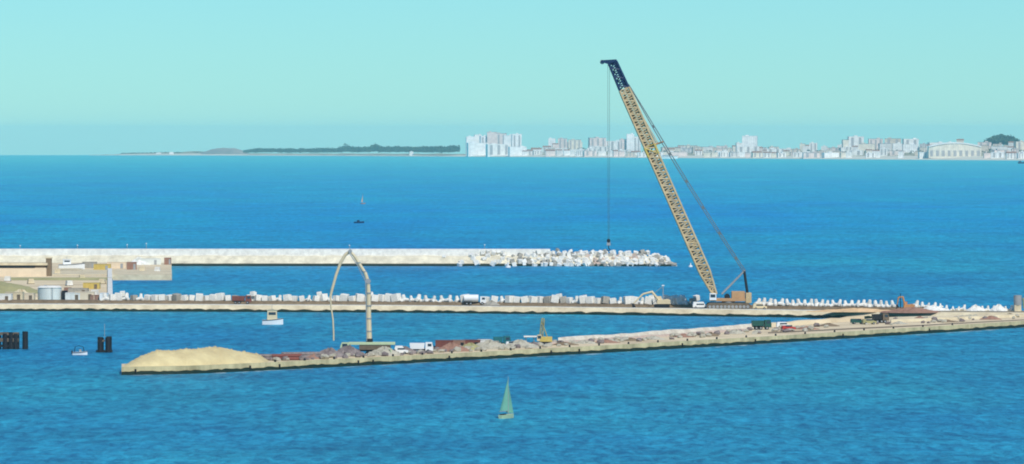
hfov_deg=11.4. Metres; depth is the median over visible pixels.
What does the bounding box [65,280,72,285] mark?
pallet stack
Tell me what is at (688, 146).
apartment block
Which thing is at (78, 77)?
sky
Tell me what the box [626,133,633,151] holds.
apartment block
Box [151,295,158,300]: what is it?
concrete cube
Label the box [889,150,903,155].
apartment block
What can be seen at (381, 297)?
concrete cube
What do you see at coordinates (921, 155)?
apartment block
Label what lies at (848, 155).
town house
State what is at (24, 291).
aggregate heap
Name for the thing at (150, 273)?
quay
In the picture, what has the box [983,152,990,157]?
town house
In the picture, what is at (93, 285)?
site hut
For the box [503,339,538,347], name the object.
rubble heap
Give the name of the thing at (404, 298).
concrete tetrapod
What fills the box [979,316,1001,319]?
heap
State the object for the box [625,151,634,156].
apartment block
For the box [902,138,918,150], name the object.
apartment block
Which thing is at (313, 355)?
rubble heap
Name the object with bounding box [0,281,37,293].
earth bank
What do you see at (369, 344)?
boom pump truck
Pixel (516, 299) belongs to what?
concrete cube
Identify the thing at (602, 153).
apartment block
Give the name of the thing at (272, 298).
concrete cube
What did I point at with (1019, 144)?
apartment block
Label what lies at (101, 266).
site hut
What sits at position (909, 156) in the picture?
coast ground
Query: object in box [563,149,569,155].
town house
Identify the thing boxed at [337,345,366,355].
rubble heap
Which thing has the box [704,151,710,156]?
town house
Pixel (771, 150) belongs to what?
apartment block
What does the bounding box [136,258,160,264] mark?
site hut
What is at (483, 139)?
apartment block
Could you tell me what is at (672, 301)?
concrete cube
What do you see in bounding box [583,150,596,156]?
apartment block
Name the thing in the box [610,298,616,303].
concrete cube
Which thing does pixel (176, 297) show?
concrete cube
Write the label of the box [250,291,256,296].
concrete cube
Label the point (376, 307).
mole
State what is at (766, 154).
apartment block
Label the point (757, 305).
parked van
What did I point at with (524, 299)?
concrete cube
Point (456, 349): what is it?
rock
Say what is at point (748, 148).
apartment block
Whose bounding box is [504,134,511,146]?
apartment block
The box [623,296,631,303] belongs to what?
concrete cube
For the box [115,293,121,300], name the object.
concrete cube
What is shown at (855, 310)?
spoil heap
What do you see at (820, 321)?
sand ridge
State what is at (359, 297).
concrete cube
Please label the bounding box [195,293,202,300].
concrete cube
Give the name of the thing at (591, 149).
apartment block
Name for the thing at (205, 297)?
concrete cube
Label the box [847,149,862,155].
apartment block
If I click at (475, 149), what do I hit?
apartment block
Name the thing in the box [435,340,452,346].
rusty container
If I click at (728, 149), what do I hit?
apartment block
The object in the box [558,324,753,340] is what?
gravel ridge
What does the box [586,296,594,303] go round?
concrete cube
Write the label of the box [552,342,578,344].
heap
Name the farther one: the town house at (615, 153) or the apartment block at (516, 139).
the apartment block at (516, 139)
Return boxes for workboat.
[58,259,84,269]
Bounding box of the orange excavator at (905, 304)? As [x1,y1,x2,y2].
[896,296,914,307]
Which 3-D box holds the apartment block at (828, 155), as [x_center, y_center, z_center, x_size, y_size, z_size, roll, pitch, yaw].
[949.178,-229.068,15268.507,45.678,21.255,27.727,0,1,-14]
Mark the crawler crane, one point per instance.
(692, 246)
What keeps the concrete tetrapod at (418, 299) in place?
on the mole at (376, 307)
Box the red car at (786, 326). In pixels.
[781,325,795,328]
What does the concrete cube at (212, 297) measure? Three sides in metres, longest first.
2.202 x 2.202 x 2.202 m
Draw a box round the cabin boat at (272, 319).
[262,309,282,324]
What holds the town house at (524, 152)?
on the coast ground
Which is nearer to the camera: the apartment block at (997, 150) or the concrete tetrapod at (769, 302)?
the concrete tetrapod at (769, 302)
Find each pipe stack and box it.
[259,354,271,359]
[272,354,301,359]
[281,352,320,356]
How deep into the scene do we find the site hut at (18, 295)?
1757.30 m
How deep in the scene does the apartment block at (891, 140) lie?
15980.84 m
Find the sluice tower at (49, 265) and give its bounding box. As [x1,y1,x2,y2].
[45,257,52,275]
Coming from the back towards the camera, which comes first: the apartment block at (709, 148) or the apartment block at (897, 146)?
the apartment block at (709, 148)
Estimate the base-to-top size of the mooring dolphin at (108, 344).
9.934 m
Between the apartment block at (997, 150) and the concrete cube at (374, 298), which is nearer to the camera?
the concrete cube at (374, 298)
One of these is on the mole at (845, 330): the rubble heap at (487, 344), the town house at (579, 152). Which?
the rubble heap at (487, 344)
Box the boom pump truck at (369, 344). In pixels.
[329,249,394,352]
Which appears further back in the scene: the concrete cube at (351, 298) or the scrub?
the scrub
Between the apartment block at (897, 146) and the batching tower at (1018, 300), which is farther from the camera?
the apartment block at (897, 146)
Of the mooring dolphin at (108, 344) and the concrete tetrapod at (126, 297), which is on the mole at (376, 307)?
the concrete tetrapod at (126, 297)
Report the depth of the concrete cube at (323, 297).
1738.54 m
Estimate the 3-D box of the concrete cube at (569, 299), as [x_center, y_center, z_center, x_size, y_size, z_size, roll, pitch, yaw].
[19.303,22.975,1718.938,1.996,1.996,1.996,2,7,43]
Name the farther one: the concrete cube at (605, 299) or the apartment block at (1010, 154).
the apartment block at (1010, 154)
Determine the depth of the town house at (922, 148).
15306.75 m
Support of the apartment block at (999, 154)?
on the coast ground
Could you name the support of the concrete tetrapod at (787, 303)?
on the mole at (376, 307)
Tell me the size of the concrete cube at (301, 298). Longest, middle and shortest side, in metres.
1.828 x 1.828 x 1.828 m
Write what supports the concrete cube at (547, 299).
on the mole at (376, 307)
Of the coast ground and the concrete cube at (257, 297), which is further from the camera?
the coast ground
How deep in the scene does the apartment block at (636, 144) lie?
17242.78 m
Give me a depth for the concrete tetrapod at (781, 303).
1691.68 m
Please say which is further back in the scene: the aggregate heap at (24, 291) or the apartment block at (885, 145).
the apartment block at (885, 145)
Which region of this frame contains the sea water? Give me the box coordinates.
[0,155,1023,463]
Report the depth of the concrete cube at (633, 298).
1709.49 m
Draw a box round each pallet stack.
[4,276,10,280]
[27,279,34,283]
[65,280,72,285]
[99,279,106,283]
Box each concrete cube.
[108,294,114,300]
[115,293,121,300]
[130,295,137,300]
[144,294,150,299]
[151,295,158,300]
[158,294,165,300]
[166,294,171,300]
[172,293,181,301]
[181,295,187,300]
[188,295,194,300]
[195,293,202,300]
[203,295,208,300]
[209,294,215,300]
[215,293,224,300]
[224,295,230,300]
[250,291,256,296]
[254,294,261,300]
[262,295,267,300]
[268,295,275,300]
[283,294,290,300]
[291,296,297,300]
[298,295,304,300]
[312,296,319,300]
[319,293,327,300]
[333,295,339,300]
[340,293,348,300]
[348,296,354,300]
[355,293,364,301]
[371,294,378,301]
[378,294,384,301]
[384,293,391,301]
[390,293,401,301]
[460,294,468,301]
[491,296,497,302]
[505,296,513,302]
[513,296,520,302]
[521,296,527,302]
[528,296,537,302]
[536,296,543,302]
[543,296,550,302]
[551,295,558,302]
[559,296,565,302]
[566,297,572,302]
[579,295,586,303]
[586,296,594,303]
[594,298,600,303]
[600,296,609,303]
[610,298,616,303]
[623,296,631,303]
[631,296,638,303]
[644,296,652,304]
[667,296,674,304]
[674,297,682,304]
[689,298,696,304]
[693,295,699,300]
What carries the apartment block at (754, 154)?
on the coast ground
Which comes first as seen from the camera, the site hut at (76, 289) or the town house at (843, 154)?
the site hut at (76, 289)
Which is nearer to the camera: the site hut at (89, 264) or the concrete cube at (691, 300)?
the concrete cube at (691, 300)
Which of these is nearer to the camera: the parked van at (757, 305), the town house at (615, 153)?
the parked van at (757, 305)
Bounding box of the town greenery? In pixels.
[542,147,1021,153]
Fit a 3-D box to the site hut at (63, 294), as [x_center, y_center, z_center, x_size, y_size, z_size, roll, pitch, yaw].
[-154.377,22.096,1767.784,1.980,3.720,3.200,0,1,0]
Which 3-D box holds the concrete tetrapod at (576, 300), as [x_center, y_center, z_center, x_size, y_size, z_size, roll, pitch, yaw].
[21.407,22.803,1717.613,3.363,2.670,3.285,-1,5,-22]
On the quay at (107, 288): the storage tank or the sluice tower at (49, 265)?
the sluice tower at (49, 265)
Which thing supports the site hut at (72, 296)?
on the mole at (376, 307)
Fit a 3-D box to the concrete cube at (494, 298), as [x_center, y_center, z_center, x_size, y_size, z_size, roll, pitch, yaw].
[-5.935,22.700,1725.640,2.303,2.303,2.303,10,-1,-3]
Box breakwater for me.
[0,249,673,265]
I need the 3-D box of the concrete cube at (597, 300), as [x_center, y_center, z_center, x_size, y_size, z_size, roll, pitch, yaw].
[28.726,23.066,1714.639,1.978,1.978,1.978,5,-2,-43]
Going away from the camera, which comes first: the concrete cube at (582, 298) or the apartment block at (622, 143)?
the concrete cube at (582, 298)
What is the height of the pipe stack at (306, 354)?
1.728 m
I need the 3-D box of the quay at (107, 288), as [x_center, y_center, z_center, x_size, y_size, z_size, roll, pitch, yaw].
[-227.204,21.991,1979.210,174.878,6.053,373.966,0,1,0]
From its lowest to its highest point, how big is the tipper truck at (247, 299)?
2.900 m
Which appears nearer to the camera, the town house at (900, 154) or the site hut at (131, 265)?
the site hut at (131, 265)
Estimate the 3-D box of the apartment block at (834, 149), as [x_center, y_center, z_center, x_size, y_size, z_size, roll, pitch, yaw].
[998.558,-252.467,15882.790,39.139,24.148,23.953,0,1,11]
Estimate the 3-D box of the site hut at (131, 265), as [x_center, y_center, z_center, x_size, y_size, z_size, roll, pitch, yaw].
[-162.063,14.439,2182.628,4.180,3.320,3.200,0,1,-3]
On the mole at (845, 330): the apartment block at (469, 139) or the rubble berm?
the rubble berm
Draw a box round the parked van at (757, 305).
[752,303,766,308]
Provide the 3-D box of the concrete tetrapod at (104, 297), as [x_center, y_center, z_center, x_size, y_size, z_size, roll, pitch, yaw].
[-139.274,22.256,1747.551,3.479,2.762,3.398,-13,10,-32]
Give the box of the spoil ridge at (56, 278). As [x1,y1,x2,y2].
[11,277,112,279]
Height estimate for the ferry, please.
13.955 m
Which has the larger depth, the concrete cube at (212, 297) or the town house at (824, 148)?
the town house at (824, 148)
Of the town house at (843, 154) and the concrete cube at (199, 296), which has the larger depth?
the town house at (843, 154)
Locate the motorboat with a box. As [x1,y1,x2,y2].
[71,345,87,354]
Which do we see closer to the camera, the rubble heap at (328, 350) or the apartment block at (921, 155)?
the rubble heap at (328, 350)
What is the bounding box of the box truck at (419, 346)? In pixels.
[410,342,432,351]
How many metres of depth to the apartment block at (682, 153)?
16523.83 m
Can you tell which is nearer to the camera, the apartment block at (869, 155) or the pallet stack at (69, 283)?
the pallet stack at (69, 283)
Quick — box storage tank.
[37,285,61,299]
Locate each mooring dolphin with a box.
[0,332,18,348]
[22,331,27,348]
[96,324,112,352]
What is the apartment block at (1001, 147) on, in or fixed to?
on the coast ground
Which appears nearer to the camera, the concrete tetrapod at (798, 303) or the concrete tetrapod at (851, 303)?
the concrete tetrapod at (851, 303)
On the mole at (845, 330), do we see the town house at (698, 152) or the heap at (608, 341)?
the heap at (608, 341)
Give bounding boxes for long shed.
[0,262,47,275]
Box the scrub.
[121,151,201,153]
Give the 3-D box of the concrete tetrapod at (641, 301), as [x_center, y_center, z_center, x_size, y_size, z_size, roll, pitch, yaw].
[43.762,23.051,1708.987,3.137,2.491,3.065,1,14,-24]
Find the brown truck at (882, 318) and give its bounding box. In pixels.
[871,313,888,322]
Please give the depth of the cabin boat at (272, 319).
1607.38 m
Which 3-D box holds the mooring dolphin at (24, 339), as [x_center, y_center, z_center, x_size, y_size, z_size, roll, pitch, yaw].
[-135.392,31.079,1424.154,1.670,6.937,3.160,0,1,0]
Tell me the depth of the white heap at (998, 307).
1666.45 m
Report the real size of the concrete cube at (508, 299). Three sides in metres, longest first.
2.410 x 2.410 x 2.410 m
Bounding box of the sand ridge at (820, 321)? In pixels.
[771,315,863,326]
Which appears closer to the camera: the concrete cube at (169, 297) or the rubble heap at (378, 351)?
the rubble heap at (378, 351)
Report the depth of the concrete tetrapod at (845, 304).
1682.34 m
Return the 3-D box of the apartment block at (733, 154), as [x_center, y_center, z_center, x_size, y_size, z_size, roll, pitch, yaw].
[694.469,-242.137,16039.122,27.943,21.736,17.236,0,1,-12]
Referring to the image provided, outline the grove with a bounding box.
[984,134,1019,145]
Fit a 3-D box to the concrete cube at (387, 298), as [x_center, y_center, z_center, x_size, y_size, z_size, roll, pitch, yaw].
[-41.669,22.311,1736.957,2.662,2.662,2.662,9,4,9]
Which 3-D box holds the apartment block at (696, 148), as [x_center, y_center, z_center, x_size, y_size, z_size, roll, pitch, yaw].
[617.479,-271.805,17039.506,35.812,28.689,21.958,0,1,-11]
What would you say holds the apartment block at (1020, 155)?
on the coast ground
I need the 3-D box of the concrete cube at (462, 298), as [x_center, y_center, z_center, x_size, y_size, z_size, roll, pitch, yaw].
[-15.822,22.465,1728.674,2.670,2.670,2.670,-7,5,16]
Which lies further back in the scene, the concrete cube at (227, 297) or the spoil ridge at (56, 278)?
the spoil ridge at (56, 278)
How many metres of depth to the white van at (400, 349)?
1346.91 m
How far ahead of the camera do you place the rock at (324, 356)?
1316.89 m
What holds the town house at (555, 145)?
on the coast ground
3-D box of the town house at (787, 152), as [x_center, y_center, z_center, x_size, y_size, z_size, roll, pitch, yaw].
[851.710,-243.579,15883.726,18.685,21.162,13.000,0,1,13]
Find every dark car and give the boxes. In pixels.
[850,319,862,323]
[862,319,876,323]
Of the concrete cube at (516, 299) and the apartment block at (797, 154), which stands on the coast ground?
the apartment block at (797, 154)
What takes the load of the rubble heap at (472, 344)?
on the mole at (845, 330)
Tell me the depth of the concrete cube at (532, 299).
1720.82 m
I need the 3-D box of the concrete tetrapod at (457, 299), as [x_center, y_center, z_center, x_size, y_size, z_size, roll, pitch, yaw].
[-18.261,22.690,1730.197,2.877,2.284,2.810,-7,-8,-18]
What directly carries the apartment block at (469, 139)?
on the coast ground
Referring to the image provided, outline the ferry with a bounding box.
[661,155,677,158]
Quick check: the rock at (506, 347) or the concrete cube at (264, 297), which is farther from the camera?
the concrete cube at (264, 297)
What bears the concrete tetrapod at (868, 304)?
on the mole at (376, 307)
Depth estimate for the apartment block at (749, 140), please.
16432.31 m
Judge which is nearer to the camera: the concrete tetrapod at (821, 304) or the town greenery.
the concrete tetrapod at (821, 304)
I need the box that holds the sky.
[0,0,1023,154]
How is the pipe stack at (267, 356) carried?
on the mole at (845, 330)
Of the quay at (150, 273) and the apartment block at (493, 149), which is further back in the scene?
the apartment block at (493, 149)
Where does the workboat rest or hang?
on the quay at (150, 273)
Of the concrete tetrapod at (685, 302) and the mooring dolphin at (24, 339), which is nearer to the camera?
the mooring dolphin at (24, 339)
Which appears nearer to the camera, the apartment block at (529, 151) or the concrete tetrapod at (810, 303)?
the concrete tetrapod at (810, 303)
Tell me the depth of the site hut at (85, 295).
1764.09 m
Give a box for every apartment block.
[466,136,474,154]
[467,142,487,156]
[474,134,481,142]
[480,135,486,142]
[486,143,509,156]
[487,131,496,143]
[496,132,506,143]
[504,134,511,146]
[508,146,526,155]
[512,133,521,146]
[527,149,532,154]
[533,150,541,154]
[545,149,554,156]
[548,138,555,147]
[558,138,566,147]
[568,139,580,149]
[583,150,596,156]
[587,147,596,150]
[588,137,605,147]
[593,146,608,151]
[598,150,605,155]
[610,140,618,150]
[619,138,625,149]
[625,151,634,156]
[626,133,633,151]
[633,136,640,151]
[638,151,646,156]
[672,151,687,156]
[682,147,691,152]
[684,145,697,147]
[692,146,702,153]
[703,146,714,152]
[718,151,728,156]
[723,147,731,151]
[729,151,738,156]
[737,145,758,155]
[742,135,757,145]
[751,151,761,157]
[763,152,770,157]
[767,148,781,152]
[777,152,785,156]
[793,151,800,156]
[802,152,819,158]
[809,142,816,151]
[822,152,838,157]
[827,147,839,150]
[842,139,848,146]
[847,135,863,148]
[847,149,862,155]
[859,143,874,152]
[866,152,874,157]
[868,138,882,149]
[878,142,890,152]
[880,147,887,155]
[885,138,900,150]
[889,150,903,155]
[892,142,901,150]
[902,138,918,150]
[903,143,916,152]
[918,151,926,158]
[927,142,944,144]
[978,141,990,148]
[979,144,988,152]
[990,145,1006,149]
[991,149,1008,154]
[991,151,1003,157]
[1006,151,1015,158]
[1013,140,1023,149]
[1017,152,1023,158]
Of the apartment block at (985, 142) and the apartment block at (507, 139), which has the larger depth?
the apartment block at (507, 139)
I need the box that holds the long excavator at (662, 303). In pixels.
[632,291,670,307]
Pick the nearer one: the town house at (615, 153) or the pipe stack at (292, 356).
the pipe stack at (292, 356)
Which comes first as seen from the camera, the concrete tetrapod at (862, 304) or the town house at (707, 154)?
the concrete tetrapod at (862, 304)
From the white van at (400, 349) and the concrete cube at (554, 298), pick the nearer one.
the white van at (400, 349)
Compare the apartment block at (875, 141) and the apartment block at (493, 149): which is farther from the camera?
the apartment block at (493, 149)
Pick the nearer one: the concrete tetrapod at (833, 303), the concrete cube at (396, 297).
the concrete tetrapod at (833, 303)
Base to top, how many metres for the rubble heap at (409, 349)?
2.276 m
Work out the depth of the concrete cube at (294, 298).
1740.37 m
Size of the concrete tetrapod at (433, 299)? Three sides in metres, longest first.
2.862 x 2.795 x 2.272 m
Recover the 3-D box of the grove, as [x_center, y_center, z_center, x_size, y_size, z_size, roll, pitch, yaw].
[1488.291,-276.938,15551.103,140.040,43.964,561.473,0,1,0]
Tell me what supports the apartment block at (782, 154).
on the coast ground
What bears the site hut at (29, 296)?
on the mole at (376, 307)
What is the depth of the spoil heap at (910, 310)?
1655.18 m
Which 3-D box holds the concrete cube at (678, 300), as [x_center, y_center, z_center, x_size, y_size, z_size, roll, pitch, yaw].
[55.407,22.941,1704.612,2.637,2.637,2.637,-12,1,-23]
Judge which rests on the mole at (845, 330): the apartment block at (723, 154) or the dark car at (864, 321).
the dark car at (864, 321)
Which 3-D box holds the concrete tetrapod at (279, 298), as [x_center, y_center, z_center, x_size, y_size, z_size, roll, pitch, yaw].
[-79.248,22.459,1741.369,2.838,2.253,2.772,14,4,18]
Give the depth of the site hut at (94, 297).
1764.04 m
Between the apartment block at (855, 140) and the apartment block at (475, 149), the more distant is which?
the apartment block at (475, 149)
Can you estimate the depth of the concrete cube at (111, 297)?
1746.62 m
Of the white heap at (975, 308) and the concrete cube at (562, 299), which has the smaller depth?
the white heap at (975, 308)
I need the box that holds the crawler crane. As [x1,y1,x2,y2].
[600,59,751,308]
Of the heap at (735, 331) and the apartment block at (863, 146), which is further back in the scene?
the apartment block at (863, 146)
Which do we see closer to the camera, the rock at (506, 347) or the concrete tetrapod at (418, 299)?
the rock at (506, 347)
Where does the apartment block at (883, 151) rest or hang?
on the coast ground
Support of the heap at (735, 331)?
on the mole at (845, 330)
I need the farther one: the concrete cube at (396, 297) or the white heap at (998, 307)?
the concrete cube at (396, 297)
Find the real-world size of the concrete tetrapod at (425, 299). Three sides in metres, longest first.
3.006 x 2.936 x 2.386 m
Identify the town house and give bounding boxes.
[522,150,526,155]
[552,143,558,147]
[556,149,561,155]
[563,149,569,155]
[576,149,582,155]
[613,150,617,156]
[618,150,624,155]
[695,150,701,154]
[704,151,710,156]
[712,151,717,156]
[783,150,789,155]
[821,145,826,151]
[840,151,845,157]
[846,152,851,157]
[898,152,903,157]
[919,146,926,151]
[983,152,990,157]
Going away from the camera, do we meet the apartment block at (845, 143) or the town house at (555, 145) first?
the apartment block at (845, 143)
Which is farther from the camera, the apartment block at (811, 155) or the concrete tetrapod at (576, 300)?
the apartment block at (811, 155)
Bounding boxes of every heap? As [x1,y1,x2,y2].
[15,289,37,299]
[125,346,267,366]
[131,257,149,264]
[308,353,319,358]
[320,347,343,356]
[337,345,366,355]
[366,346,400,355]
[403,346,416,353]
[437,342,468,351]
[463,342,478,349]
[476,339,502,348]
[483,300,499,304]
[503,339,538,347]
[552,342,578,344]
[577,340,596,343]
[595,339,620,342]
[650,336,665,339]
[729,329,745,333]
[806,308,888,311]
[820,323,838,325]
[879,307,938,312]
[923,305,950,310]
[966,305,984,310]
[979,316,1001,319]
[990,304,1006,310]
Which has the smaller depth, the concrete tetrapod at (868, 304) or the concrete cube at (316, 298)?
the concrete tetrapod at (868, 304)
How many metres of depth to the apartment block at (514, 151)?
18309.10 m
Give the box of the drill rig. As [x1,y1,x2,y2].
[524,318,551,343]
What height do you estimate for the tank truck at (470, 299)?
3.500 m
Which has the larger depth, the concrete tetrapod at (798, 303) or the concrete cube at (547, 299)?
the concrete cube at (547, 299)
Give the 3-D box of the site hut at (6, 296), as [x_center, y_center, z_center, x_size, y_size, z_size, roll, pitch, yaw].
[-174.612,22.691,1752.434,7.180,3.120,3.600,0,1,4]
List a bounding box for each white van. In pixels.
[394,346,407,353]
[776,322,787,326]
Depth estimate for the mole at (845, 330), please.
1423.17 m
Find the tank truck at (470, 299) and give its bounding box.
[464,295,485,304]
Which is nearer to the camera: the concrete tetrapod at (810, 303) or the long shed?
the concrete tetrapod at (810, 303)
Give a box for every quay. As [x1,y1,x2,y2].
[0,268,112,297]
[52,263,171,279]
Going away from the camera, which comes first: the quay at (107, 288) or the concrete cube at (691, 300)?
the concrete cube at (691, 300)
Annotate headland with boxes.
[201,148,248,153]
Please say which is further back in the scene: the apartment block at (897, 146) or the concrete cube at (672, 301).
the apartment block at (897, 146)
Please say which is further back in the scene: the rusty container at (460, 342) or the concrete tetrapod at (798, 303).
the concrete tetrapod at (798, 303)
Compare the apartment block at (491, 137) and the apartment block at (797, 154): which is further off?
the apartment block at (491, 137)
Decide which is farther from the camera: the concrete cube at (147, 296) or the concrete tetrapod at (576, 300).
the concrete cube at (147, 296)
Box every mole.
[0,300,1023,318]
[121,314,1023,374]
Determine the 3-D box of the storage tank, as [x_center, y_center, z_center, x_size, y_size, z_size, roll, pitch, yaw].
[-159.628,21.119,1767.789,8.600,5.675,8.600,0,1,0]
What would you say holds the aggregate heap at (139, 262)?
on the quay at (150, 273)
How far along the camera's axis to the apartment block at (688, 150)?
17121.89 m
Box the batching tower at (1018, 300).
[1014,295,1023,310]
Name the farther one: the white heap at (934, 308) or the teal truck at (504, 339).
the white heap at (934, 308)
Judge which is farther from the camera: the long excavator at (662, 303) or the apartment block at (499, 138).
the apartment block at (499, 138)
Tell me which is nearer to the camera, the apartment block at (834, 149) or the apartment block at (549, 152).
the apartment block at (834, 149)
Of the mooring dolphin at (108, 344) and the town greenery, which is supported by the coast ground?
the town greenery
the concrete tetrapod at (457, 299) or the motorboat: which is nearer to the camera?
the motorboat
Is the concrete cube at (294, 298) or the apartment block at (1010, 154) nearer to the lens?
the concrete cube at (294, 298)
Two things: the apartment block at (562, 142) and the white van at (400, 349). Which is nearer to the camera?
the white van at (400, 349)
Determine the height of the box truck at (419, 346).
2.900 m
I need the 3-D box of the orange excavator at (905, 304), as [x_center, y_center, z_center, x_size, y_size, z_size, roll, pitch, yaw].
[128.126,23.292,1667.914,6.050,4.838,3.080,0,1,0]
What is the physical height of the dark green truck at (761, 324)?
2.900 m
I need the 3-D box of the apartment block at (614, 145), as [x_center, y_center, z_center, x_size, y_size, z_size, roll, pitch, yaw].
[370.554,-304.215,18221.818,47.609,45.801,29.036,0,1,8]
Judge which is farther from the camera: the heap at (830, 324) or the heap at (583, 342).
the heap at (830, 324)
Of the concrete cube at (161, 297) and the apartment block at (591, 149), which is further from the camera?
the apartment block at (591, 149)
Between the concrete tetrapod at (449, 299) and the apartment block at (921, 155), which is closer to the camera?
the concrete tetrapod at (449, 299)
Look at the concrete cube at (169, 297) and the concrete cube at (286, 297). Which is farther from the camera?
the concrete cube at (169, 297)
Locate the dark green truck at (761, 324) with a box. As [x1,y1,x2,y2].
[751,320,771,329]
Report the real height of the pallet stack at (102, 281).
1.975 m
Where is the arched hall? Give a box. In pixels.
[927,142,980,157]
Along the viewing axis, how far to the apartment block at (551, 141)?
18619.62 m
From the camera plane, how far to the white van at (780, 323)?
1525.76 m
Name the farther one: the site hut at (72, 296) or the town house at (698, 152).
the town house at (698, 152)
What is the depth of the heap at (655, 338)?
1442.36 m
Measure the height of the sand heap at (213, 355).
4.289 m
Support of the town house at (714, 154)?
on the coast ground
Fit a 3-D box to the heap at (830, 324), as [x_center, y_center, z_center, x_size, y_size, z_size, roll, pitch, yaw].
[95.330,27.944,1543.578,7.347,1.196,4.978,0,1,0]
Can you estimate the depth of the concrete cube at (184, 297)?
1744.49 m
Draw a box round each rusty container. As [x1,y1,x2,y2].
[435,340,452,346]
[453,340,464,345]
[465,340,479,343]
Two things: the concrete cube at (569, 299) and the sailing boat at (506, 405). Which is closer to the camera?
the sailing boat at (506, 405)
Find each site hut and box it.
[0,294,12,299]
[5,292,23,299]
[24,293,34,299]
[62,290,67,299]
[65,292,79,299]
[68,288,88,291]
[75,291,94,299]
[82,262,96,267]
[83,282,100,288]
[90,295,98,299]
[94,264,110,269]
[107,262,126,268]
[127,262,136,269]
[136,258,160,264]
[164,258,170,264]
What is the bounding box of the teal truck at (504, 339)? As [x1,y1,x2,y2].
[493,336,510,343]
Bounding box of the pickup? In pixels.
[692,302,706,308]
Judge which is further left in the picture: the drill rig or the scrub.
the scrub
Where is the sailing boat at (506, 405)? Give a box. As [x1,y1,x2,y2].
[498,381,513,418]
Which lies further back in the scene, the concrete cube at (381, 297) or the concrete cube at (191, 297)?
the concrete cube at (191, 297)
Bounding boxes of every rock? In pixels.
[321,354,328,358]
[453,346,460,351]
[503,345,509,349]
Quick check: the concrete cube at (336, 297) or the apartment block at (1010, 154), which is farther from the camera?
the apartment block at (1010, 154)
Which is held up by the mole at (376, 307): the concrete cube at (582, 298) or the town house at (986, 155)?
the concrete cube at (582, 298)
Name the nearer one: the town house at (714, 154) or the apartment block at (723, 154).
the apartment block at (723, 154)
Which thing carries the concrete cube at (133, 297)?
on the mole at (376, 307)
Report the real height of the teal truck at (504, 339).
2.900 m
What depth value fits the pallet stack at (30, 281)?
1974.19 m
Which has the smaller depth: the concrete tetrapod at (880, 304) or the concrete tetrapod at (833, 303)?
the concrete tetrapod at (880, 304)
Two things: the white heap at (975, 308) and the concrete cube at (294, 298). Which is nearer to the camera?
the white heap at (975, 308)
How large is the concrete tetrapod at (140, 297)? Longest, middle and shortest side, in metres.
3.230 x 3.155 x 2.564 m
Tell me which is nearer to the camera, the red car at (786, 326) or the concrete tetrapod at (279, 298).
the red car at (786, 326)
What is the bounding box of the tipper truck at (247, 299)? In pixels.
[232,295,251,303]
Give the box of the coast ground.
[111,150,1023,160]
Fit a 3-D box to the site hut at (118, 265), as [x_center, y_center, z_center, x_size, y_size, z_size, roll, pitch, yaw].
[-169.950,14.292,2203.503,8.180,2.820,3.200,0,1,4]
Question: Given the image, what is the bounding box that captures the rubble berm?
[552,328,746,343]
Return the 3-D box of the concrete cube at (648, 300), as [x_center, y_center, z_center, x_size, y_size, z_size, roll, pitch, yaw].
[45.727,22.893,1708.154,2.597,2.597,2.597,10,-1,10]
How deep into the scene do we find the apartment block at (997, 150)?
14408.79 m
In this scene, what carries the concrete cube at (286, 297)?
on the mole at (376, 307)
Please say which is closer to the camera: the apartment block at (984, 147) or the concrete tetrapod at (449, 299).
the concrete tetrapod at (449, 299)
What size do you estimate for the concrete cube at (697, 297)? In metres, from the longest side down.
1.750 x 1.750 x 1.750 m
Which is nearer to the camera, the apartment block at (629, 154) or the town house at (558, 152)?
the apartment block at (629, 154)
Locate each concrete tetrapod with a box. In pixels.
[100,293,108,300]
[122,293,129,299]
[136,293,143,300]
[276,295,282,300]
[400,294,409,301]
[414,294,421,301]
[421,295,429,301]
[430,296,437,301]
[444,295,452,301]
[454,296,460,301]
[571,296,579,303]
[638,297,643,303]
[681,297,688,304]
[765,298,772,305]
[777,298,784,305]
[784,299,790,305]
[794,299,803,305]
[806,299,813,305]
[818,299,823,306]
[829,300,836,306]
[842,300,849,306]
[847,300,854,306]
[859,299,866,306]
[865,299,872,306]
[876,300,884,306]
[914,300,919,307]
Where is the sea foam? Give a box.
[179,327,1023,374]
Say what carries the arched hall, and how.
on the coast ground
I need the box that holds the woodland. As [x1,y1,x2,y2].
[243,143,459,152]
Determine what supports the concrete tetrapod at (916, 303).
on the mole at (376, 307)
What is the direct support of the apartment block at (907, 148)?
on the coast ground
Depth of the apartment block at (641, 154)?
16784.82 m
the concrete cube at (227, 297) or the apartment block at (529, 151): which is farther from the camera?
the apartment block at (529, 151)
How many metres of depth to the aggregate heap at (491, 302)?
1721.96 m
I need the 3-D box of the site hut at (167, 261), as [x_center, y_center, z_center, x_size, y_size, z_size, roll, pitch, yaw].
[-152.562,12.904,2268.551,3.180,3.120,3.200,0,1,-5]
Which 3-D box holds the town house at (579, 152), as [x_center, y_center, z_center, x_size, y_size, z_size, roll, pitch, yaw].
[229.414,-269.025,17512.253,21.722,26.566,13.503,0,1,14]
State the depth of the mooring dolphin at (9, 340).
1422.72 m
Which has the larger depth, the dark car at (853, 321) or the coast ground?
the coast ground
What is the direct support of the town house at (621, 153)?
on the coast ground
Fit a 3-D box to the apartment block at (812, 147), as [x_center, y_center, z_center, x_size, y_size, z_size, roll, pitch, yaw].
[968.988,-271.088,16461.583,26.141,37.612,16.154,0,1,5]

